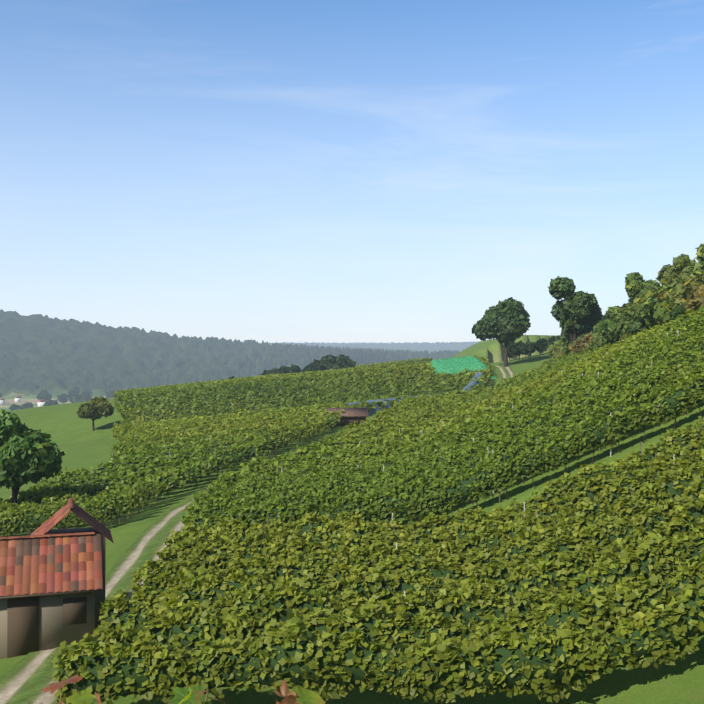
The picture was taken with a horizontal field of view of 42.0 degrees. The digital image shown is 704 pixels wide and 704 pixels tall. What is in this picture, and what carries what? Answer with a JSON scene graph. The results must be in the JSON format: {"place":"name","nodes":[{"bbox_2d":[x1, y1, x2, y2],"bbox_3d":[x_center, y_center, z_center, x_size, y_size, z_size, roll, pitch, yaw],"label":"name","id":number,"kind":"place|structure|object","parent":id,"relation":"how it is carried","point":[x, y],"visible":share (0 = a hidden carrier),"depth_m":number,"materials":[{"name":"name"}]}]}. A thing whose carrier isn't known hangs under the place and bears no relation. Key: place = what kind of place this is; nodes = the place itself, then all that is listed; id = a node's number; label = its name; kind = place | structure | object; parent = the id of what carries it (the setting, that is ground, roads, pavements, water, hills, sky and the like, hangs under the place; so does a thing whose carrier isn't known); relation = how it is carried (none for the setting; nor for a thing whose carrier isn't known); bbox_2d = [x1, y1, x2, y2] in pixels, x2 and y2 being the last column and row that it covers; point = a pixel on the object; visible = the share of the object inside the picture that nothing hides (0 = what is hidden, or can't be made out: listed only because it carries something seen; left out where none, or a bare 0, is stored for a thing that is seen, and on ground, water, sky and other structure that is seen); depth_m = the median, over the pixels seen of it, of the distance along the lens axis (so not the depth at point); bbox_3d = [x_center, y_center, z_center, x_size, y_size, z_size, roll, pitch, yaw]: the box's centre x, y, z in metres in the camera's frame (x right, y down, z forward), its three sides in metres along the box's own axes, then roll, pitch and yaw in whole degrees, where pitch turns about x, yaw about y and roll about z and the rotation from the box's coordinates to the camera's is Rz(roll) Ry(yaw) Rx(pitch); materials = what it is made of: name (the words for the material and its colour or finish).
{"place":"outdoors","nodes":[
{"label":"outdoors","id":0,"kind":"place"},
{"bbox_2d":[0,365,514,703],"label":"dirt track","id":1,"kind":"structure","parent":0,"point":[27,678],"depth_m":35.34,"materials":[{"name":"beige soil"}]},
{"bbox_2d":[0,309,703,703],"bbox_3d":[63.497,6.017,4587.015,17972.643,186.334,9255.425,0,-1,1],"label":"ground","id":2,"kind":"structure","parent":0,"point":[52,357],"depth_m":208.87,"materials":[{"name":"green plant"}]},
{"bbox_2d":[0,396,84,406],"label":"distant houses","id":3,"kind":"structure","parent":2,"relation":"on","point":[40,403],"depth_m":1067.48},
{"bbox_2d":[0,527,105,658],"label":"hut walls","id":4,"kind":"structure","parent":2,"relation":"on","point":[33,622],"depth_m":28.14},
{"bbox_2d":[0,498,113,595],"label":"hut roof tiles","id":5,"kind":"object","parent":4,"relation":"on","point":[33,562],"visible":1,"depth_m":28.80,"materials":[{"name":"red tile"}]},
{"bbox_2d":[59,682,225,703],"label":"vine leaves","id":6,"kind":"object","parent":2,"relation":"on","point":[215,695],"visible":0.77,"depth_m":2.37,"materials":[{"name":"green plant"}]},
{"bbox_2d":[40,675,325,703],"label":"vine leaves","id":7,"kind":"object","parent":2,"relation":"on","point":[196,695],"visible":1,"depth_m":2.87,"materials":[{"name":"green plant"}]},
{"bbox_2d":[111,355,544,433],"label":"vine rows","id":8,"kind":"object","parent":2,"relation":"on","point":[193,390],"visible":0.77,"depth_m":161.54,"materials":[{"name":"green plant"}]},
{"bbox_2d":[326,408,367,425],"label":"shed","id":9,"kind":"structure","parent":2,"relation":"on","point":[352,415],"depth_m":112.81,"materials":[{"name":"brown wood"}]},
{"bbox_2d":[0,309,695,504],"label":"vine rows","id":10,"kind":"object","parent":2,"relation":"on","point":[517,390],"visible":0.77,"depth_m":81.36,"materials":[{"name":"green plant"}]},
{"bbox_2d":[0,403,701,536],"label":"posts","id":11,"kind":"object","parent":2,"relation":"on","point":[472,500],"visible":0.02,"depth_m":41.41,"materials":[{"name":"wood"}]},
{"bbox_2d":[0,306,703,703],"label":"vine rows","id":12,"kind":"object","parent":2,"relation":"on","point":[176,610],"visible":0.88,"depth_m":28.83,"materials":[{"name":"green plant"}]},
{"bbox_2d":[0,316,703,697],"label":"grapevines","id":13,"kind":"object","parent":2,"relation":"on","point":[502,654],"visible":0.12,"depth_m":26.83,"materials":[{"name":"green plant"}]},
{"bbox_2d":[10,330,694,607],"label":"vineyard posts","id":14,"kind":"object","parent":2,"relation":"on","point":[384,471],"visible":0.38,"depth_m":51.54,"materials":[{"name":"wood"}]},
{"bbox_2d":[346,372,484,414],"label":"netting","id":15,"kind":"object","parent":2,"relation":"on","point":[372,411],"visible":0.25,"depth_m":131.04,"materials":[{"name":"blue fabric"}]},
{"bbox_2d":[429,356,495,378],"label":"netting","id":16,"kind":"object","parent":2,"relation":"on","point":[456,364],"visible":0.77,"depth_m":169.10,"materials":[{"name":"green fabric"}]},
{"bbox_2d":[0,0,703,343],"label":"sky","id":17,"kind":"structure","parent":0,"point":[272,171],"materials":[{"name":"blue"}]}
]}

